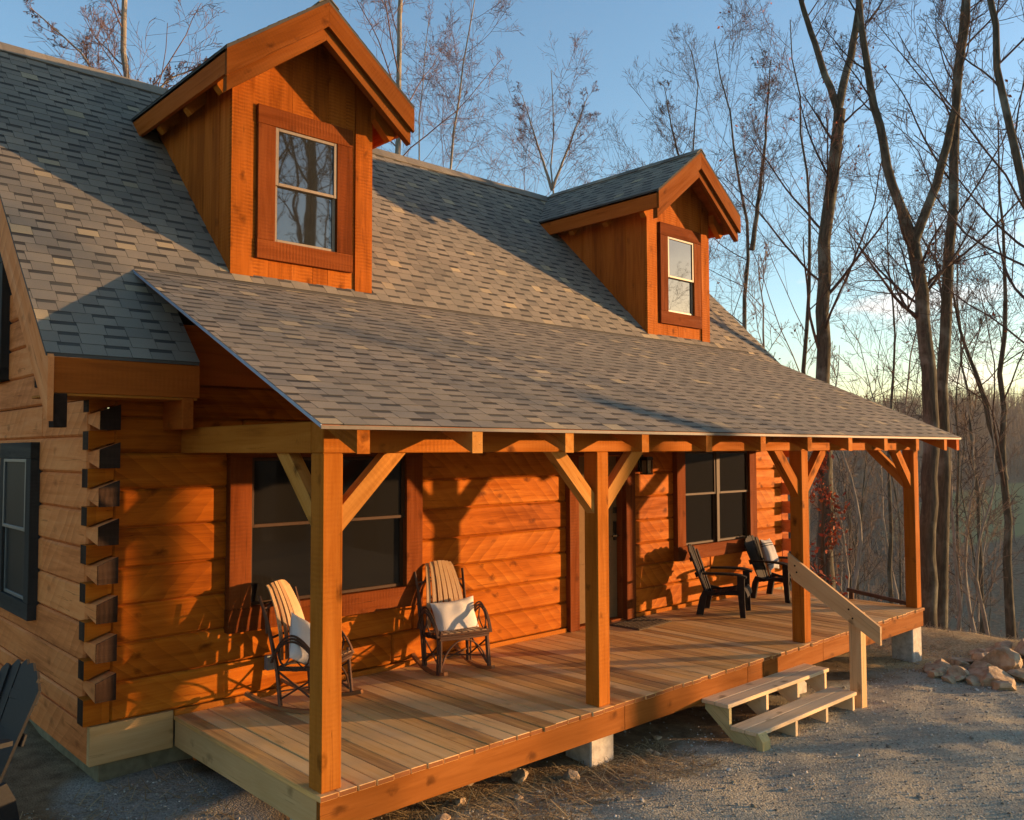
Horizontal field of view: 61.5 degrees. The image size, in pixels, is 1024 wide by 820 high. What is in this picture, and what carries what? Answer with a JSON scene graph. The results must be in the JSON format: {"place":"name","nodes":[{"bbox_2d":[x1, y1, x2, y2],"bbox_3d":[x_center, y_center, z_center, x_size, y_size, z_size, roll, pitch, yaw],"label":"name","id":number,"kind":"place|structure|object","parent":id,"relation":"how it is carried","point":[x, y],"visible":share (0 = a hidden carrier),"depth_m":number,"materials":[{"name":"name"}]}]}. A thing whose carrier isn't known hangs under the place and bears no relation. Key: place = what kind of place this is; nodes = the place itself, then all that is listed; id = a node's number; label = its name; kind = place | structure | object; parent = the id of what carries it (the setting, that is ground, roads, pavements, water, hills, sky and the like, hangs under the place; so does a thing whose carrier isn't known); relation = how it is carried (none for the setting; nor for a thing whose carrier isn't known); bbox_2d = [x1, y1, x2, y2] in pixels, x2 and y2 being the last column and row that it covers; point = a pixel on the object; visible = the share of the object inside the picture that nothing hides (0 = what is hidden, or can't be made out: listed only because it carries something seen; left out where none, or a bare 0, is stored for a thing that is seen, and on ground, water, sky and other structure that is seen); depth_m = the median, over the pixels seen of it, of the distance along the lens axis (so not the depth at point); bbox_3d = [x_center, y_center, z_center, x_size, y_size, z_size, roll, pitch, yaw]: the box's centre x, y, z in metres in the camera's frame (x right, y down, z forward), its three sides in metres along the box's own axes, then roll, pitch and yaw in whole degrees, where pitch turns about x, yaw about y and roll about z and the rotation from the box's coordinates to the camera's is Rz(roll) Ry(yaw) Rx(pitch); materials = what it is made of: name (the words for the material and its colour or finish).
{"place":"outdoors","nodes":[
{"label":"outdoors","id":0,"kind":"place"},
{"bbox_2d":[0,0,1023,413],"label":"sky","id":1,"kind":"structure","parent":0,"point":[623,31],"materials":[{"name":"blue"}]},
{"bbox_2d":[1,413,1023,819],"bbox_3d":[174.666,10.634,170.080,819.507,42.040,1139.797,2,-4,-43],"label":"ground","id":2,"kind":"structure","parent":0,"point":[41,775],"depth_m":7.18,"materials":[{"name":"grey gravel"}]},
{"bbox_2d":[0,659,40,819],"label":"adirondack chair","id":3,"kind":"object","parent":2,"relation":"on","point":[20,688],"visible":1,"depth_m":5.75,"materials":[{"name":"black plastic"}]},
{"bbox_2d":[23,0,225,88],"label":"bare tree","id":4,"kind":"object","parent":2,"relation":"on","point":[122,13],"visible":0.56,"depth_m":17.36,"materials":[{"name":"grey plant"}]},
{"bbox_2d":[341,0,506,155],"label":"bare tree","id":5,"kind":"object","parent":2,"relation":"on","point":[398,63],"visible":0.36,"depth_m":22.30,"materials":[{"name":"grey plant"}]},
{"bbox_2d":[373,0,491,173],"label":"bare tree","id":6,"kind":"object","parent":2,"relation":"on","point":[431,87],"visible":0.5,"depth_m":29.18,"materials":[{"name":"brown plant"}]},
{"bbox_2d":[434,813,450,819],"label":"rock","id":7,"kind":"object","parent":2,"relation":"on","point":[444,816],"visible":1,"depth_m":5.94,"materials":[{"name":"beige stone"}]},
{"bbox_2d":[455,797,465,805],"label":"rock","id":8,"kind":"object","parent":2,"relation":"on","point":[460,800],"visible":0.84,"depth_m":6.24,"materials":[{"name":"beige stone"}]},
{"bbox_2d":[0,0,960,819],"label":"log cabin","id":9,"kind":"object","parent":2,"relation":"on","point":[270,312],"visible":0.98,"depth_m":8.13,"materials":[{"name":"brown wood"}]},
{"bbox_2d":[0,253,11,382],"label":"window","id":10,"kind":"structure","parent":9,"relation":"in","point":[5,291],"depth_m":8.62,"materials":[{"name":"black glass"}]},
{"bbox_2d":[0,442,42,620],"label":"window","id":11,"kind":"structure","parent":9,"relation":"in","point":[20,472],"depth_m":7.93,"materials":[{"name":"black glass"}]},
{"bbox_2d":[244,579,362,713],"bbox_3d":[-1.762,1.977,7.327,0.827,1.026,0.645,-1,-3,18],"label":"rocking chair","id":12,"kind":"object","parent":9,"relation":"on","point":[288,599],"visible":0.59,"depth_m":7.22,"materials":[{"name":"brown wood"}]},
{"bbox_2d":[289,612,309,665],"bbox_3d":[-1.714,1.956,7.196,0.169,0.420,0.430,-26,-45,16],"label":"pillow","id":13,"kind":"object","parent":12,"relation":"on","point":[299,627],"visible":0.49,"depth_m":7.08,"materials":[{"name":"white fabric"}]},
{"bbox_2d":[255,103,352,272],"bbox_3d":[-2.076,-2.192,8.648,1.068,1.500,0.078,2,-4,-43],"label":"window","id":14,"kind":"structure","parent":9,"relation":"in","point":[304,165],"depth_m":8.62,"materials":[{"name":"brown wood"}]},
{"bbox_2d":[223,453,422,633],"bbox_3d":[-1.683,1.081,8.037,2.053,1.690,0.108,2,-4,-43],"label":"window","id":15,"kind":"structure","parent":9,"relation":"in","point":[268,529],"depth_m":7.83,"materials":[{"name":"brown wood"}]},
{"bbox_2d":[411,560,494,675],"bbox_3d":[-0.604,2.028,8.485,0.645,1.026,0.827,1,-3,-30],"label":"rocking chair","id":16,"kind":"object","parent":9,"relation":"on","point":[446,570],"visible":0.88,"depth_m":8.47,"materials":[{"name":"brown wood"}]},
{"bbox_2d":[430,596,478,636],"bbox_3d":[-0.554,2.042,8.459,0.500,0.360,0.169,-2,-19,-35],"label":"pillow","id":17,"kind":"object","parent":16,"relation":"on","point":[456,614],"visible":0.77,"depth_m":8.39,"materials":[{"name":"white fabric"}]},
{"bbox_2d":[579,456,618,623],"bbox_3d":[1.039,1.592,10.673,0.846,2.036,0.121,2,-4,-43],"label":"front door","id":18,"kind":"structure","parent":9,"relation":"in","point":[612,511],"depth_m":10.85,"materials":[{"name":"paint"}]},
{"bbox_2d":[610,616,671,630],"bbox_3d":[1.594,2.627,10.613,0.440,0.018,0.720,-3,-4,43],"label":"door mat","id":19,"kind":"object","parent":9,"relation":"on","point":[641,623],"depth_m":10.55,"materials":[{"name":"brown fabric"}]},
{"bbox_2d":[657,222,701,328],"bbox_3d":[2.520,-2.001,12.938,1.028,1.490,0.078,2,-4,-43],"label":"window","id":20,"kind":"structure","parent":9,"relation":"in","point":[678,248],"depth_m":12.90,"materials":[{"name":"brown wood"}]},
{"bbox_2d":[671,451,756,560],"bbox_3d":[2.933,1.239,12.347,2.008,1.670,0.108,2,-4,-43],"label":"window","id":21,"kind":"structure","parent":9,"relation":"in","point":[714,494],"depth_m":12.29,"materials":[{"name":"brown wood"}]},
{"bbox_2d":[687,544,752,617],"bbox_3d":[2.729,2.227,11.363,0.798,0.881,0.733,-1,-3,22],"label":"adirondack chair","id":22,"kind":"object","parent":9,"relation":"on","point":[742,590],"visible":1,"depth_m":11.26,"materials":[{"name":"plastic"}]},
{"bbox_2d":[744,535,810,602],"bbox_3d":[3.800,2.276,12.482,0.798,0.881,0.733,-3,-4,44],"label":"adirondack chair","id":23,"kind":"object","parent":9,"relation":"on","point":[753,549],"visible":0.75,"depth_m":12.52,"materials":[{"name":"plastic"}]},
{"bbox_2d":[761,538,778,570],"bbox_3d":[3.780,2.112,12.606,0.158,0.460,0.440,-23,-17,29],"label":"pillow","id":24,"kind":"object","parent":23,"relation":"on","point":[768,550],"visible":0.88,"depth_m":12.48,"materials":[{"name":"white fabric"}]},
{"bbox_2d":[788,553,881,708],"bbox_3d":[3.501,2.390,9.288,0.166,1.610,1.025,2,-4,-43],"label":"handrail","id":25,"kind":"object","parent":9,"relation":"attached to","point":[862,624],"visible":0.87,"depth_m":9.11,"materials":[{"name":"brown wood"}]},
{"bbox_2d":[847,588,905,604],"bbox_3d":[5.121,2.621,12.084,0.050,0.149,0.854,2,-4,-43],"label":"dark board","id":26,"kind":"object","parent":9,"relation":"on","point":[851,591],"visible":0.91,"depth_m":12.09,"materials":[{"name":"brown wood"}]},
{"bbox_2d":[387,0,598,195],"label":"bare tree","id":27,"kind":"object","parent":2,"relation":"on","point":[434,86],"visible":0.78,"depth_m":25.28,"materials":[{"name":"grey plant"}]},
{"bbox_2d":[513,794,522,800],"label":"rock","id":28,"kind":"object","parent":2,"relation":"on","point":[520,797],"visible":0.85,"depth_m":6.41,"materials":[{"name":"beige stone"}]},
{"bbox_2d":[511,769,527,783],"bbox_3d":[0.060,2.919,6.826,0.125,0.109,0.171,-2,-3,27],"label":"rock","id":29,"kind":"object","parent":2,"relation":"on","point":[520,775],"visible":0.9,"depth_m":6.80,"materials":[{"name":"grey stone"}]},
{"bbox_2d":[20,621,1023,819],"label":"straw","id":30,"kind":"object","parent":2,"relation":"on","point":[519,813],"visible":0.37,"depth_m":6.62,"materials":[{"name":"brown plant"}]},
{"bbox_2d":[26,640,1023,819],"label":"gravel stones","id":31,"kind":"object","parent":2,"relation":"on","point":[793,774],"visible":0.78,"depth_m":7.21,"materials":[{"name":"grey gravel"}]},
{"bbox_2d":[427,30,639,195],"bbox_3d":[0.652,-2.604,31.513,7.530,21.088,10.716,0,-3,-1],"label":"bare tree","id":32,"kind":"object","parent":2,"relation":"on","point":[553,184],"visible":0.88,"depth_m":30.34,"materials":[{"name":"grey plant"}]},
{"bbox_2d":[562,769,579,780],"bbox_3d":[0.473,2.945,6.894,0.141,0.106,0.132,1,-3,-22],"label":"rock","id":33,"kind":"object","parent":2,"relation":"on","point":[569,774],"visible":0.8,"depth_m":6.87,"materials":[{"name":"beige stone"}]},
{"bbox_2d":[566,0,830,329],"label":"bare tree","id":34,"kind":"object","parent":2,"relation":"on","point":[748,249],"visible":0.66,"depth_m":26.31,"materials":[{"name":"brown plant"}]},
{"bbox_2d":[606,23,809,333],"bbox_3d":[6.303,-2.615,28.968,8.319,23.607,10.238,2,-4,-43],"label":"bare tree","id":35,"kind":"object","parent":2,"relation":"on","point":[674,143],"visible":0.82,"depth_m":29.80,"materials":[{"name":"brown plant"}]},
{"bbox_2d":[734,311,754,324],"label":"bare tree","id":36,"kind":"object","parent":2,"relation":"on","point":[748,317],"visible":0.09,"depth_m":38.15,"materials":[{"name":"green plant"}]},
{"bbox_2d":[738,241,795,458],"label":"bare tree","id":37,"kind":"object","parent":2,"relation":"on","point":[752,285],"visible":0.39,"depth_m":23.15,"materials":[{"name":"brown plant"}]},
{"bbox_2d":[702,663,856,751],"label":"porch steps","id":38,"kind":"structure","parent":2,"relation":"on","point":[753,732],"depth_m":8.40,"materials":[{"name":"beige wood"}]},
{"bbox_2d":[786,457,817,590],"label":"bare tree","id":39,"kind":"object","parent":2,"relation":"on","point":[789,532],"visible":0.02,"depth_m":38.28,"materials":[{"name":"brown plant"}]},
{"bbox_2d":[778,323,834,553],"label":"bare tree","id":40,"kind":"object","parent":2,"relation":"on","point":[793,328],"visible":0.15,"depth_m":33.63,"materials":[{"name":"brown plant"}]},
{"bbox_2d":[788,452,836,569],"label":"bare tree","id":41,"kind":"object","parent":2,"relation":"on","point":[813,521],"visible":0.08,"depth_m":29.27,"materials":[{"name":"brown plant"}]},
{"bbox_2d":[715,0,912,587],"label":"bare tree","id":42,"kind":"object","parent":2,"relation":"on","point":[822,338],"visible":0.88,"depth_m":21.64,"materials":[{"name":"brown plant"}]},
{"bbox_2d":[808,450,851,597],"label":"bare tree","id":43,"kind":"object","parent":2,"relation":"on","point":[823,525],"visible":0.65,"depth_m":17.73,"materials":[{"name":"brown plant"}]},
{"bbox_2d":[790,452,869,594],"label":"bare tree","id":44,"kind":"object","parent":2,"relation":"on","point":[845,538],"visible":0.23,"depth_m":37.77,"materials":[{"name":"brown plant"}]},
{"bbox_2d":[689,0,976,544],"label":"bare tree","id":45,"kind":"object","parent":2,"relation":"on","point":[805,352],"visible":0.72,"depth_m":23.18,"materials":[{"name":"brown plant"}]},
{"bbox_2d":[808,451,867,597],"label":"bare tree","id":46,"kind":"object","parent":2,"relation":"on","point":[848,574],"visible":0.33,"depth_m":28.45,"materials":[{"name":"brown plant"}]},
{"bbox_2d":[810,450,886,600],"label":"bare tree","id":47,"kind":"object","parent":2,"relation":"on","point":[853,521],"visible":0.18,"depth_m":48.47,"materials":[{"name":"brown plant"}]},
{"bbox_2d":[817,450,887,598],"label":"bare tree","id":48,"kind":"object","parent":2,"relation":"on","point":[849,511],"visible":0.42,"depth_m":33.79,"materials":[{"name":"brown plant"}]},
{"bbox_2d":[786,360,920,597],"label":"bare tree","id":49,"kind":"object","parent":2,"relation":"on","point":[850,540],"visible":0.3,"depth_m":41.31,"materials":[{"name":"brown plant"}]},
{"bbox_2d":[835,538,875,596],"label":"bare tree","id":50,"kind":"object","parent":2,"relation":"on","point":[853,570],"visible":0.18,"depth_m":62.51,"materials":[{"name":"brown plant"}]},
{"bbox_2d":[810,341,901,598],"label":"bare tree","id":51,"kind":"object","parent":2,"relation":"on","point":[858,561],"visible":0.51,"depth_m":26.85,"materials":[{"name":"brown plant"}]},
{"bbox_2d":[833,389,885,601],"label":"bare tree","id":52,"kind":"object","parent":2,"relation":"on","point":[862,506],"visible":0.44,"depth_m":39.30,"materials":[{"name":"brown plant"}]},
{"bbox_2d":[839,479,887,599],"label":"bare tree","id":53,"kind":"object","parent":2,"relation":"on","point":[869,550],"visible":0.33,"depth_m":46.27,"materials":[{"name":"brown plant"}]},
{"bbox_2d":[842,505,887,600],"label":"bare tree","id":54,"kind":"object","parent":2,"relation":"on","point":[869,552],"visible":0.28,"depth_m":55.72,"materials":[{"name":"brown plant"}]},
{"bbox_2d":[835,404,911,600],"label":"bare tree","id":55,"kind":"object","parent":2,"relation":"on","point":[864,537],"visible":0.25,"depth_m":45.23,"materials":[{"name":"brown plant"}]},
{"bbox_2d":[830,311,919,603],"bbox_3d":[12.899,4.098,30.385,3.257,15.845,3.226,-1,-3,14],"label":"bare tree","id":56,"kind":"object","parent":2,"relation":"on","point":[886,540],"visible":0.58,"depth_m":30.59,"materials":[{"name":"brown plant"}]},
{"bbox_2d":[830,365,919,604],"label":"bare tree","id":57,"kind":"object","parent":2,"relation":"on","point":[900,561],"visible":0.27,"depth_m":40.40,"materials":[{"name":"brown plant"}]},
{"bbox_2d":[790,128,983,603],"bbox_3d":[12.584,0.327,27.630,5.696,20.863,11.642,-2,-3,39],"label":"bare tree","id":58,"kind":"object","parent":2,"relation":"on","point":[889,573],"visible":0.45,"depth_m":28.22,"materials":[{"name":"brown plant"}]},
{"bbox_2d":[879,516,905,604],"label":"bare tree","id":59,"kind":"object","parent":2,"relation":"on","point":[895,561],"visible":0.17,"depth_m":45.40,"materials":[{"name":"brown plant"}]},
{"bbox_2d":[865,481,920,603],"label":"bare tree","id":60,"kind":"object","parent":2,"relation":"on","point":[904,593],"visible":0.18,"depth_m":44.77,"materials":[{"name":"brown plant"}]},
{"bbox_2d":[788,383,1023,622],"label":"distant woods","id":61,"kind":"object","parent":2,"relation":"on","point":[1013,409],"visible":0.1,"depth_m":210.79,"materials":[{"name":"brown plant"}]},
{"bbox_2d":[812,0,1009,628],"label":"bare tree","id":62,"kind":"object","parent":2,"relation":"on","point":[912,236],"visible":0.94,"depth_m":17.57,"materials":[{"name":"brown plant"}]},
{"bbox_2d":[822,0,1023,343],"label":"bare tree","id":63,"kind":"object","parent":2,"relation":"on","point":[1012,131],"visible":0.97,"depth_m":15.93,"materials":[{"name":"brown plant"}]},
{"bbox_2d":[825,0,1023,629],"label":"bare tree","id":64,"kind":"object","parent":2,"relation":"on","point":[943,516],"visible":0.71,"depth_m":18.32,"materials":[{"name":"brown plant"}]},
{"bbox_2d":[894,562,954,626],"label":"bare tree","id":65,"kind":"object","parent":2,"relation":"on","point":[951,589],"visible":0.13,"depth_m":39.29,"materials":[{"name":"brown plant"}]},
{"bbox_2d":[866,301,989,631],"bbox_3d":[10.290,2.490,20.508,2.560,10.556,2.723,1,-3,-22],"label":"bare tree","id":66,"kind":"object","parent":2,"relation":"on","point":[960,609],"visible":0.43,"depth_m":20.45,"materials":[{"name":"brown plant"}]},
{"bbox_2d":[923,663,940,672],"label":"rock","id":67,"kind":"object","parent":2,"relation":"on","point":[927,667],"visible":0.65,"depth_m":10.85,"materials":[{"name":"grey stone"}]},
{"bbox_2d":[874,424,990,611],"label":"bare tree","id":68,"kind":"object","parent":2,"relation":"on","point":[955,507],"visible":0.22,"depth_m":44.64,"materials":[{"name":"brown plant"}]},
{"bbox_2d":[846,158,1023,634],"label":"bare tree","id":69,"kind":"object","parent":2,"relation":"on","point":[979,526],"visible":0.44,"depth_m":29.37,"materials":[{"name":"brown plant"}]},
{"bbox_2d":[927,670,942,677],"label":"rock","id":70,"kind":"object","parent":2,"relation":"on","point":[935,674],"visible":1,"depth_m":10.48,"materials":[{"name":"grey stone"}]},
{"bbox_2d":[900,482,970,618],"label":"bare tree","id":71,"kind":"object","parent":2,"relation":"on","point":[951,580],"visible":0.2,"depth_m":24.43,"materials":[{"name":"brown plant"}]},
{"bbox_2d":[877,269,998,528],"bbox_3d":[11.263,2.357,23.814,3.078,12.695,3.275,2,-3,-36],"label":"bare tree","id":72,"kind":"object","parent":2,"relation":"on","point":[902,385],"visible":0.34,"depth_m":23.94,"materials":[{"name":"brown plant"}]},
{"bbox_2d":[932,667,947,673],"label":"rock","id":73,"kind":"object","parent":2,"relation":"on","point":[943,669],"visible":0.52,"depth_m":10.76,"materials":[{"name":"grey stone"}]},
{"bbox_2d":[934,658,951,668],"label":"rock","id":74,"kind":"object","parent":2,"relation":"on","point":[941,662],"visible":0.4,"depth_m":10.94,"materials":[{"name":"grey stone"}]},
{"bbox_2d":[868,65,1023,639],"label":"bare tree","id":75,"kind":"object","parent":2,"relation":"on","point":[1001,462],"visible":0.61,"depth_m":20.79,"materials":[{"name":"brown plant"}]},
{"bbox_2d":[884,282,1012,608],"bbox_3d":[16.138,3.932,31.860,6.627,19.023,3.301,1,-3,-30],"label":"bare tree","id":76,"kind":"object","parent":2,"relation":"on","point":[957,502],"visible":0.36,"depth_m":31.73,"materials":[{"name":"brown plant"}]},
{"bbox_2d":[941,674,955,683],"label":"rock","id":77,"kind":"object","parent":2,"relation":"on","point":[948,678],"visible":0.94,"depth_m":10.36,"materials":[{"name":"grey stone"}]},
{"bbox_2d":[903,383,1003,632],"bbox_3d":[14.013,5.134,27.078,2.413,12.143,2.996,2,-4,-41],"label":"bare tree","id":78,"kind":"object","parent":2,"relation":"on","point":[966,591],"visible":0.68,"depth_m":26.82,"materials":[{"name":"brown plant"}]},
{"bbox_2d":[947,665,969,680],"bbox_3d":[5.481,3.248,10.572,0.257,0.210,0.382,1,-7,20],"label":"rock","id":79,"kind":"object","parent":2,"relation":"on","point":[954,671],"visible":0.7,"depth_m":10.51,"materials":[{"name":"grey stone"}]},
{"bbox_2d":[949,658,969,667],"bbox_3d":[5.844,3.308,11.226,0.230,0.120,0.165,0,-3,-9],"label":"rock","id":80,"kind":"object","parent":2,"relation":"on","point":[955,661],"visible":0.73,"depth_m":11.17,"materials":[{"name":"grey stone"}]},
{"bbox_2d":[955,676,966,681],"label":"rock","id":81,"kind":"object","parent":2,"relation":"on","point":[959,678],"visible":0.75,"depth_m":10.40,"materials":[{"name":"grey stone"}]},
{"bbox_2d":[949,657,973,663],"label":"rock","id":82,"kind":"object","parent":2,"relation":"on","point":[969,661],"visible":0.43,"depth_m":11.36,"materials":[{"name":"grey stone"}]},
{"bbox_2d":[966,675,981,685],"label":"rock","id":83,"kind":"object","parent":2,"relation":"on","point":[972,680],"visible":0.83,"depth_m":10.29,"materials":[{"name":"grey stone"}]},
{"bbox_2d":[948,445,1001,630],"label":"bare tree","id":84,"kind":"object","parent":2,"relation":"on","point":[973,560],"visible":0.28,"depth_m":39.14,"materials":[{"name":"brown plant"}]},
{"bbox_2d":[970,648,985,655],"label":"rock","id":85,"kind":"object","parent":2,"relation":"on","point":[981,650],"visible":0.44,"depth_m":11.73,"materials":[{"name":"grey stone"}]},
{"bbox_2d":[971,652,988,659],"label":"rock","id":86,"kind":"object","parent":2,"relation":"on","point":[977,656],"visible":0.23,"depth_m":11.27,"materials":[{"name":"grey stone"}]},
{"bbox_2d":[968,660,993,669],"bbox_3d":[5.875,3.264,10.796,0.338,0.232,0.266,1,-3,-17],"label":"rock","id":87,"kind":"object","parent":2,"relation":"on","point":[976,664],"visible":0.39,"depth_m":10.77,"materials":[{"name":"grey stone"}]},
{"bbox_2d":[948,392,1022,631],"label":"bare tree","id":88,"kind":"object","parent":2,"relation":"on","point":[964,511],"visible":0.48,"depth_m":30.05,"materials":[{"name":"brown plant"}]},
{"bbox_2d":[948,420,1023,633],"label":"bare tree","id":89,"kind":"object","parent":2,"relation":"on","point":[977,613],"visible":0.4,"depth_m":33.45,"materials":[{"name":"brown plant"}]},
{"bbox_2d":[949,400,1023,635],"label":"bare tree","id":90,"kind":"object","parent":2,"relation":"on","point":[984,618],"visible":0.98,"depth_m":19.02,"materials":[{"name":"brown plant"}]},
{"bbox_2d":[968,666,1015,685],"bbox_3d":[5.803,3.218,10.452,0.482,0.194,0.637,-7,-4,10],"label":"rock","id":91,"kind":"object","parent":2,"relation":"on","point":[988,675],"visible":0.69,"depth_m":10.32,"materials":[{"name":"beige stone"}]},
{"bbox_2d":[970,517,1023,637],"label":"bare tree","id":92,"kind":"object","parent":2,"relation":"on","point":[992,579],"visible":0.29,"depth_m":51.80,"materials":[{"name":"brown plant"}]},
{"bbox_2d":[978,647,1022,671],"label":"rock","id":93,"kind":"object","parent":2,"relation":"on","point":[1005,659],"visible":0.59,"depth_m":10.81,"materials":[{"name":"grey stone"}]},
{"bbox_2d":[985,644,1021,658],"bbox_3d":[6.551,3.280,11.506,0.381,0.267,0.456,1,-3,-28],"label":"rock","id":94,"kind":"object","parent":2,"relation":"on","point":[990,648],"visible":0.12,"depth_m":11.60,"materials":[{"name":"brown stone"}]},
{"bbox_2d":[991,680,1016,690],"bbox_3d":[5.710,3.220,10.009,0.194,0.139,0.268,3,-12,-29],"label":"rock","id":95,"kind":"object","parent":2,"relation":"on","point":[1003,685],"visible":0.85,"depth_m":9.94,"materials":[{"name":"beige stone"}]},
{"bbox_2d":[995,640,1012,648],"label":"rock","id":96,"kind":"object","parent":2,"relation":"on","point":[1008,644],"visible":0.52,"depth_m":11.88,"materials":[{"name":"grey stone"}]},
{"bbox_2d":[985,512,1023,638],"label":"bare tree","id":97,"kind":"object","parent":2,"relation":"on","point":[1002,572],"visible":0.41,"depth_m":50.30,"materials":[{"name":"brown plant"}]},
{"bbox_2d":[1006,668,1023,681],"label":"rock","id":98,"kind":"object","parent":2,"relation":"on","point":[1018,674],"visible":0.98,"depth_m":10.40,"materials":[{"name":"grey stone"}]},
{"bbox_2d":[1014,638,1023,659],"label":"rock","id":99,"kind":"object","parent":2,"relation":"on","point":[1019,648],"visible":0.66,"depth_m":11.55,"materials":[{"name":"brown stone"}]}
]}

